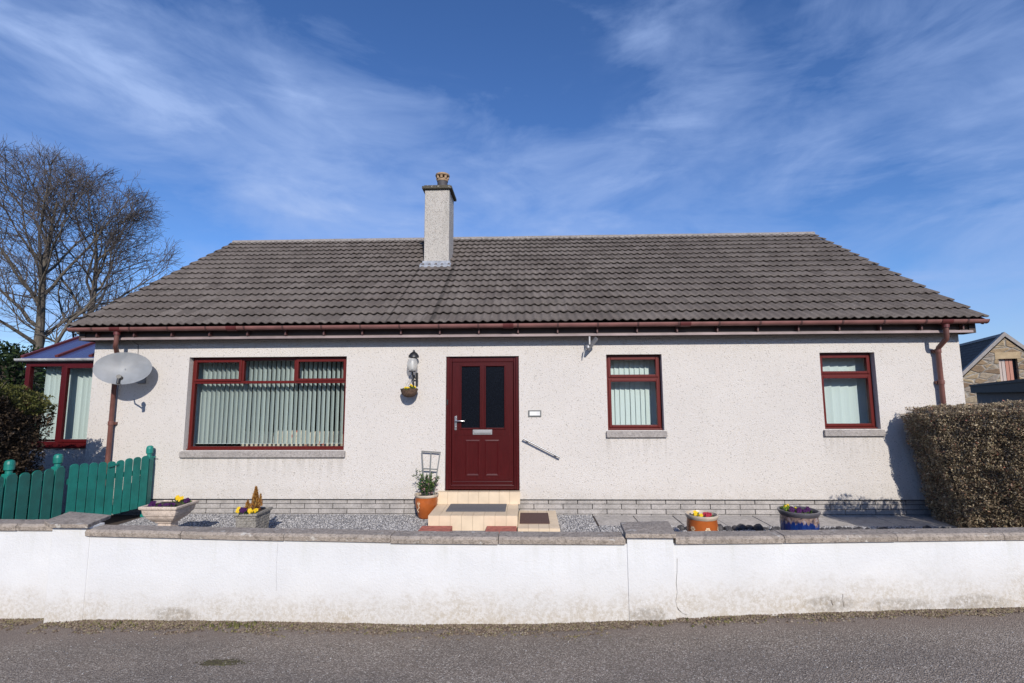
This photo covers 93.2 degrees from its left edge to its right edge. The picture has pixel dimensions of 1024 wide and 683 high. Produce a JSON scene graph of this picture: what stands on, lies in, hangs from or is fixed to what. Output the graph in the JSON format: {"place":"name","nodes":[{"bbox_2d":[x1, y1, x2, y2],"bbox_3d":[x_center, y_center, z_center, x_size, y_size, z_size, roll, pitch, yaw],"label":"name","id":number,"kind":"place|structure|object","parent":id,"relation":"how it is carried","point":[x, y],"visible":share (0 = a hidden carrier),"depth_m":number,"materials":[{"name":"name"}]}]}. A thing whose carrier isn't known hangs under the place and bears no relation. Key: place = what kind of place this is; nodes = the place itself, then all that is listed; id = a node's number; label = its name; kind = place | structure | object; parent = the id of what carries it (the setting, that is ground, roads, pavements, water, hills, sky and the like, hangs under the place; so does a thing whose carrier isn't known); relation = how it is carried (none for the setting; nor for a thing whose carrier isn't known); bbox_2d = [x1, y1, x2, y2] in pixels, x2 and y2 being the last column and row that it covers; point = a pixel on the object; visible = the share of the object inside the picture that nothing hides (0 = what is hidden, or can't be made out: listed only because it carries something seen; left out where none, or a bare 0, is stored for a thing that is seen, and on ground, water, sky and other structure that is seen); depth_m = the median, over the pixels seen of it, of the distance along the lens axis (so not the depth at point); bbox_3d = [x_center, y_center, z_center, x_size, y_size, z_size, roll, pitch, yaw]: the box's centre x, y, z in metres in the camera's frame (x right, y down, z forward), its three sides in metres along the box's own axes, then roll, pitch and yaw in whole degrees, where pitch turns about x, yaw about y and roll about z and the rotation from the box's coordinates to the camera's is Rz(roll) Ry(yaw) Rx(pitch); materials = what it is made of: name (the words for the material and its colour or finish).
{"place":"outdoors","nodes":[
{"label":"outdoors","id":0,"kind":"place"},
{"bbox_2d":[26,513,683,527],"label":"garden ground","id":1,"kind":"structure","parent":0,"point":[116,519],"depth_m":7.37,"materials":[{"name":"gravel"},{"name":"brown soil"}]},
{"bbox_2d":[0,339,46,438],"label":"evergreen bush","id":2,"kind":"object","parent":1,"relation":"on","point":[12,371],"visible":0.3,"depth_m":12.88,"materials":[{"name":"green plant"}]},
{"bbox_2d":[0,374,57,518],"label":"hedge","id":3,"kind":"object","parent":1,"relation":"on","point":[18,421],"visible":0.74,"depth_m":6.25,"materials":[{"name":"green plant"}]},
{"bbox_2d":[0,454,64,519],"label":"picket fence","id":4,"kind":"object","parent":1,"relation":"on","point":[51,483],"visible":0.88,"depth_m":6.14,"materials":[{"name":"green paint"}]},
{"bbox_2d":[14,336,94,512],"bbox_3d":[-7.526,1.019,9.598,1.440,4.106,3.270,0,-6,2],"label":"conservatory","id":5,"kind":"object","parent":1,"relation":"on","point":[68,354],"visible":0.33,"depth_m":8.06,"materials":[{"name":"white"}]},
{"bbox_2d":[23,362,93,446],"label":"window","id":6,"kind":"structure","parent":5,"relation":"in","point":[59,441],"depth_m":8.08,"materials":[{"name":"brown wood"}]},
{"bbox_2d":[40,367,92,439],"bbox_3d":[-7.463,1.038,8.291,1.125,1.255,0.084,0,-6,2],"label":"vertical blind","id":7,"kind":"object","parent":5,"relation":"hanging from","point":[78,404],"visible":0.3,"depth_m":8.29,"materials":[{"name":"white fabric"}]},
{"bbox_2d":[0,134,167,384],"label":"bare tree","id":8,"kind":"object","parent":1,"relation":"on","point":[45,259],"visible":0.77,"depth_m":22.60,"materials":[{"name":"brown plant"}]},
{"bbox_2d":[0,163,185,344],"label":"bare tree","id":9,"kind":"object","parent":1,"relation":"on","point":[105,254],"visible":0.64,"depth_m":24.02,"materials":[{"name":"brown plant"}]},
{"bbox_2d":[140,445,153,516],"bbox_3d":[-5.711,2.182,7.583,0.099,1.085,0.099,0,-6,2],"label":"gate post","id":10,"kind":"object","parent":1,"relation":"on","point":[149,450],"visible":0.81,"depth_m":7.59,"materials":[{"name":"green paint"}]},
{"bbox_2d":[63,456,148,514],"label":"garden gate","id":11,"kind":"structure","parent":10,"relation":"attached to","point":[109,504],"depth_m":7.00,"materials":[{"name":"green paint"}]},
{"bbox_2d":[119,514,600,531],"bbox_3d":[-2.287,2.663,5.867,6.930,0.300,3.370,0,-6,2],"label":"gravel bed","id":12,"kind":"object","parent":1,"relation":"on","point":[373,522],"depth_m":7.07,"materials":[{"name":"grey gravel"}]},
{"bbox_2d":[138,500,198,525],"bbox_3d":[-4.353,2.303,6.128,0.485,0.493,0.419,0,-6,2],"label":"stone trough","id":13,"kind":"object","parent":12,"relation":"on","point":[167,516],"visible":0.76,"depth_m":6.00,"materials":[{"name":"stone"}]},
{"bbox_2d":[147,498,191,506],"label":"pansy plants","id":14,"kind":"object","parent":13,"relation":"in","point":[153,503],"visible":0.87,"depth_m":6.04,"materials":[{"name":"purple plant"}]},
{"bbox_2d":[172,495,183,502],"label":"pansy plants","id":15,"kind":"object","parent":13,"relation":"on","point":[178,498],"visible":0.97,"depth_m":6.28,"materials":[{"name":"yellow plant"}]},
{"bbox_2d":[233,507,272,527],"bbox_3d":[-3.396,2.402,6.338,0.310,0.375,0.400,0,-6,2],"label":"brick pattern planter","id":16,"kind":"object","parent":12,"relation":"on","point":[260,519],"visible":0.55,"depth_m":6.18,"materials":[{"name":"grey stone"}]},
{"bbox_2d":[238,507,248,514],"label":"pansy plants","id":17,"kind":"object","parent":16,"relation":"in","point":[242,510],"visible":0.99,"depth_m":6.17,"materials":[{"name":"purple plant"}]},
{"bbox_2d":[234,507,257,513],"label":"pansy plants","id":18,"kind":"object","parent":16,"relation":"on","point":[251,511],"visible":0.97,"depth_m":6.19,"materials":[{"name":"yellow plant"}]},
{"bbox_2d":[244,486,262,510],"bbox_3d":[-3.393,2.062,6.351,0.235,0.333,0.145,1,-7,-13],"label":"dwarf conifer","id":19,"kind":"object","parent":16,"relation":"on","point":[256,501],"visible":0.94,"depth_m":6.35,"materials":[{"name":"brown plant"}]},
{"bbox_2d":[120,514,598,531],"bbox_3d":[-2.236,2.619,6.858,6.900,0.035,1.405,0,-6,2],"label":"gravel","id":20,"kind":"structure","parent":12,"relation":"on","point":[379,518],"depth_m":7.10,"materials":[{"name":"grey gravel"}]},
{"bbox_2d":[414,491,438,518],"bbox_3d":[-1.295,2.477,7.317,0.369,0.345,0.369,0,-6,2],"label":"flower pot","id":21,"kind":"object","parent":20,"relation":"on","point":[426,505],"visible":0.88,"depth_m":7.18,"materials":[{"name":"ceramic"}]},
{"bbox_2d":[412,470,439,495],"bbox_3d":[-1.292,2.145,7.332,0.429,0.412,0.428,0,-6,2],"label":"potted shrub","id":22,"kind":"object","parent":21,"relation":"on","point":[427,488],"visible":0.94,"depth_m":7.30,"materials":[{"name":"green plant"}]},
{"bbox_2d":[421,451,440,495],"bbox_3d":[-1.261,2.037,7.441,0.304,0.691,0.134,0,-6,2],"label":"plant trellis","id":23,"kind":"object","parent":21,"relation":"in","point":[430,468],"visible":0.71,"depth_m":7.47,"materials":[{"name":"grey paint"}]},
{"bbox_2d":[418,526,451,530],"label":"paving slab","id":24,"kind":"structure","parent":12,"relation":"on","point":[435,528],"depth_m":6.49,"materials":[{"name":"red concrete"}]},
{"bbox_2d":[428,490,559,531],"bbox_3d":[-0.249,2.450,6.986,1.810,0.393,1.030,0,-6,2],"label":"tiled doorstep","id":25,"kind":"object","parent":12,"relation":"on","point":[438,515],"visible":0.81,"depth_m":6.77,"materials":[{"name":"tile"}]},
{"bbox_2d":[446,504,506,511],"bbox_3d":[-0.511,2.436,7.101,0.850,0.012,0.460,0,-6,2],"label":"door mat","id":26,"kind":"object","parent":25,"relation":"on","point":[476,508],"depth_m":7.02,"materials":[{"name":"grey rubber"}]},
{"bbox_2d":[520,513,549,523],"bbox_3d":[0.324,2.544,6.977,0.415,0.012,0.590,0,-6,2],"label":"door mat","id":27,"kind":"object","parent":25,"relation":"on","point":[534,518],"depth_m":6.92,"materials":[{"name":"brown fabric"}]},
{"bbox_2d":[485,526,516,532],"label":"paving slab","id":28,"kind":"structure","parent":12,"relation":"on","point":[499,528],"depth_m":6.47,"materials":[{"name":"red concrete"}]},
{"bbox_2d":[66,172,989,515],"bbox_3d":[0.178,-0.061,11.813,14.164,6.875,8.838,0,-6,2],"label":"bungalow","id":29,"kind":"object","parent":1,"relation":"on","point":[736,338],"visible":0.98,"depth_m":7.66,"materials":[{"name":"white paint"}]},
{"bbox_2d":[93,352,151,384],"bbox_3d":[-5.945,0.421,7.528,0.700,0.521,0.653,-3,-7,24],"label":"satellite dish","id":30,"kind":"object","parent":29,"relation":"attached to","point":[119,368],"visible":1,"depth_m":7.56,"materials":[{"name":"metal"}]},
{"bbox_2d":[179,357,346,457],"bbox_3d":[-3.953,1.048,7.815,2.650,1.596,0.205,0,-6,2],"label":"window","id":31,"kind":"structure","parent":29,"relation":"in","point":[241,379],"depth_m":7.85,"materials":[{"name":"brown wood"}]},
{"bbox_2d":[194,361,343,443],"bbox_3d":[-3.911,0.988,8.055,2.720,1.405,0.089,0,-6,2],"label":"vertical blind","id":32,"kind":"object","parent":29,"relation":"attached to","point":[201,412],"visible":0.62,"depth_m":8.06,"materials":[{"name":"white fabric"}]},
{"bbox_2d":[240,430,342,445],"bbox_3d":[-3.822,2.048,8.727,1.800,0.930,0.840,0,-6,2],"label":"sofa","id":33,"kind":"object","parent":29,"relation":"in","point":[328,444],"visible":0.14,"depth_m":8.35,"materials":[{"name":"fabric"}]},
{"bbox_2d":[400,374,417,396],"bbox_3d":[-1.603,0.690,7.553,0.277,0.363,0.277,3,-7,-25],"label":"hanging basket","id":34,"kind":"object","parent":29,"relation":"attached to","point":[408,392],"visible":0.88,"depth_m":7.46,"materials":[{"name":"wicker"}]},
{"bbox_2d":[402,384,416,388],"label":"basket flowers","id":35,"kind":"object","parent":34,"relation":"in","point":[411,386],"visible":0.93,"depth_m":7.48,"materials":[{"name":"yellow plant"}]},
{"bbox_2d":[407,350,418,384],"bbox_3d":[-1.551,0.409,7.620,0.206,0.555,0.180,3,-7,-30],"label":"wall lantern","id":36,"kind":"object","parent":29,"relation":"attached to","point":[412,364],"depth_m":7.57,"materials":[{"name":"white glass"}]},
{"bbox_2d":[445,356,519,489],"bbox_3d":[-0.466,1.281,7.694,1.160,2.082,0.138,0,-6,2],"label":"door","id":37,"kind":"structure","parent":29,"relation":"in","point":[479,390],"depth_m":7.68,"materials":[{"name":"brown wood"}]},
{"bbox_2d":[528,410,540,416],"bbox_3d":[0.358,1.131,7.601,0.205,0.102,0.022,0,-6,2],"label":"name plate","id":38,"kind":"object","parent":29,"relation":"attached to","point":[534,413],"visible":1,"depth_m":7.59,"materials":[{"name":"white paint"}]},
{"bbox_2d":[523,438,560,457],"bbox_3d":[0.460,1.650,7.517,0.584,0.314,0.109,0,-6,2],"label":"handrail","id":39,"kind":"object","parent":29,"relation":"attached to","point":[550,452],"visible":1,"depth_m":7.47,"materials":[{"name":"metal"}]},
{"bbox_2d":[582,336,597,358],"bbox_3d":[1.205,0.092,7.540,0.306,0.345,0.103,-5,-8,38],"label":"security light","id":40,"kind":"object","parent":29,"relation":"attached to","point":[591,343],"visible":1,"depth_m":7.51,"materials":[{"name":"metal"}]},
{"bbox_2d":[610,360,656,424],"bbox_3d":[1.928,0.804,7.888,0.835,1.115,0.052,0,-6,2],"label":"vertical blind","id":41,"kind":"object","parent":29,"relation":"attached to","point":[641,410],"visible":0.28,"depth_m":7.89,"materials":[{"name":"white fabric"}]},
{"bbox_2d":[606,355,666,437],"bbox_3d":[1.934,0.853,7.654,0.932,1.293,0.205,0,-6,2],"label":"window","id":42,"kind":"structure","parent":29,"relation":"in","point":[656,377],"depth_m":7.68,"materials":[{"name":"brown wood"}]},
{"bbox_2d":[822,358,867,422],"bbox_3d":[5.336,0.771,7.786,0.959,1.125,0.054,0,-6,2],"label":"vertical blind","id":43,"kind":"object","parent":29,"relation":"attached to","point":[845,400],"visible":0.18,"depth_m":7.78,"materials":[{"name":"white fabric"}]},
{"bbox_2d":[819,353,885,435],"bbox_3d":[5.240,0.817,7.555,0.901,1.288,0.205,0,-6,2],"label":"window","id":44,"kind":"structure","parent":29,"relation":"in","point":[866,374],"depth_m":7.57,"materials":[{"name":"brown wood"}]},
{"bbox_2d":[685,510,718,530],"bbox_3d":[2.269,2.266,5.765,0.380,0.420,0.380,0,-6,2],"label":"flower pot","id":45,"kind":"object","parent":1,"relation":"on","point":[697,523],"visible":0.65,"depth_m":5.65,"materials":[{"name":"ceramic"}]},
{"bbox_2d":[692,510,703,516],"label":"primroses","id":46,"kind":"object","parent":45,"relation":"on","point":[695,513],"visible":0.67,"depth_m":5.76,"materials":[{"name":"yellow plant"}]},
{"bbox_2d":[703,512,713,516],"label":"primroses","id":47,"kind":"object","parent":45,"relation":"on","point":[706,514],"visible":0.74,"depth_m":5.75,"materials":[{"name":"pink plant"}]},
{"bbox_2d":[777,505,820,529],"bbox_3d":[3.392,2.226,5.704,0.449,0.475,0.449,0,-6,2],"label":"flower pot","id":48,"kind":"object","parent":1,"relation":"on","point":[789,520],"visible":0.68,"depth_m":5.57,"materials":[{"name":"blue ceramic"}]},
{"bbox_2d":[780,504,796,510],"bbox_3d":[3.328,2.002,5.796,0.285,0.114,0.121,2,-7,-23],"label":"lime primrose","id":49,"kind":"object","parent":48,"relation":"on","point":[786,507],"visible":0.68,"depth_m":5.76,"materials":[{"name":"yellow plant"}]},
{"bbox_2d":[788,506,812,513],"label":"pansy plants","id":50,"kind":"object","parent":48,"relation":"on","point":[806,510],"visible":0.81,"depth_m":5.67,"materials":[{"name":"purple plant"}]},
{"bbox_2d":[899,399,1023,527],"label":"hedge","id":51,"kind":"object","parent":1,"relation":"on","point":[971,459],"visible":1,"depth_m":6.50,"materials":[{"name":"green plant"}]},
{"bbox_2d":[959,332,1023,404],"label":"stone cottage","id":52,"kind":"structure","parent":1,"relation":"on","point":[996,358],"depth_m":24.59,"materials":[{"name":"stone"}]},
{"bbox_2d":[969,379,1023,404],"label":"garage","id":53,"kind":"structure","parent":1,"relation":"on","point":[1000,391],"depth_m":12.12,"materials":[{"name":"black"}]},
{"bbox_2d":[0,609,1023,682],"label":"road","id":54,"kind":"structure","parent":0,"point":[640,653],"depth_m":3.32,"materials":[{"name":"grey asphalt"}]},
{"bbox_2d":[195,659,250,665],"bbox_3d":[-1.977,2.188,3.304,0.387,0.010,0.094,0,-6,2],"label":"moss patch","id":55,"kind":"object","parent":54,"relation":"on","point":[216,662],"visible":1,"depth_m":3.30,"materials":[{"name":"green plant"}]},
{"bbox_2d":[0,512,1023,625],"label":"boundary wall","id":56,"kind":"structure","parent":54,"relation":"on","point":[71,566],"depth_m":3.83,"materials":[{"name":"white paint"}]},
{"bbox_2d":[0,607,1023,640],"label":"moss strip","id":57,"kind":"object","parent":54,"relation":"on","point":[550,627],"visible":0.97,"depth_m":3.75,"materials":[{"name":"green plant"}]},
{"bbox_2d":[91,616,737,631],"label":"weeds","id":58,"kind":"object","parent":57,"relation":"on","point":[235,626],"visible":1,"depth_m":3.83,"materials":[{"name":"green plant"}]},
{"bbox_2d":[0,0,1023,384],"label":"sky","id":59,"kind":"structure","parent":0,"point":[891,132],"materials":[{"name":"blue"}]},
{"bbox_2d":[598,525,935,532],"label":"gravel","id":60,"kind":"structure","parent":0,"point":[609,528],"depth_m":6.65,"materials":[{"name":"grey gravel"}]},
{"bbox_2d":[677,525,684,529],"bbox_3d":[2.308,2.543,6.606,0.107,0.078,0.085,-3,-7,24],"label":"edging stone","id":61,"kind":"object","parent":60,"relation":"on","point":[681,527],"visible":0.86,"depth_m":6.58,"materials":[{"name":"grey stone"}]},
{"bbox_2d":[718,524,723,530],"bbox_3d":[2.819,2.529,6.587,0.112,0.096,0.134,-3,-7,23],"label":"edging stone","id":62,"kind":"object","parent":60,"relation":"on","point":[720,527],"visible":0.62,"depth_m":6.54,"materials":[{"name":"grey stone"}]},
{"bbox_2d":[724,526,732,530],"bbox_3d":[2.929,2.538,6.562,0.119,0.071,0.148,-1,-6,3],"label":"edging stone","id":63,"kind":"object","parent":60,"relation":"on","point":[727,528],"visible":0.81,"depth_m":6.52,"materials":[{"name":"grey stone"}]},
{"bbox_2d":[732,525,739,530],"bbox_3d":[3.044,2.536,6.573,0.106,0.077,0.114,-2,-7,19],"label":"edging stone","id":64,"kind":"object","parent":60,"relation":"on","point":[735,527],"visible":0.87,"depth_m":6.54,"materials":[{"name":"grey stone"}]},
{"bbox_2d":[737,524,745,529],"bbox_3d":[3.138,2.535,6.614,0.122,0.087,0.102,0,-6,1],"label":"edging stone","id":65,"kind":"object","parent":60,"relation":"on","point":[742,526],"visible":0.79,"depth_m":6.58,"materials":[{"name":"black stone"}]},
{"bbox_2d":[746,525,753,529],"bbox_3d":[3.240,2.542,6.608,0.119,0.072,0.116,3,-7,-30],"label":"edging stone","id":66,"kind":"object","parent":60,"relation":"on","point":[750,527],"visible":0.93,"depth_m":6.57,"materials":[{"name":"black stone"}]},
{"bbox_2d":[753,523,763,530],"bbox_3d":[3.336,2.520,6.560,0.127,0.104,0.137,-6,-9,42],"label":"edging stone","id":67,"kind":"object","parent":60,"relation":"on","point":[758,527],"visible":0.93,"depth_m":6.51,"materials":[{"name":"black stone"}]},
{"bbox_2d":[594,515,967,527],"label":"path","id":68,"kind":"structure","parent":0,"point":[828,521],"depth_m":7.07,"materials":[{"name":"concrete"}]}
]}

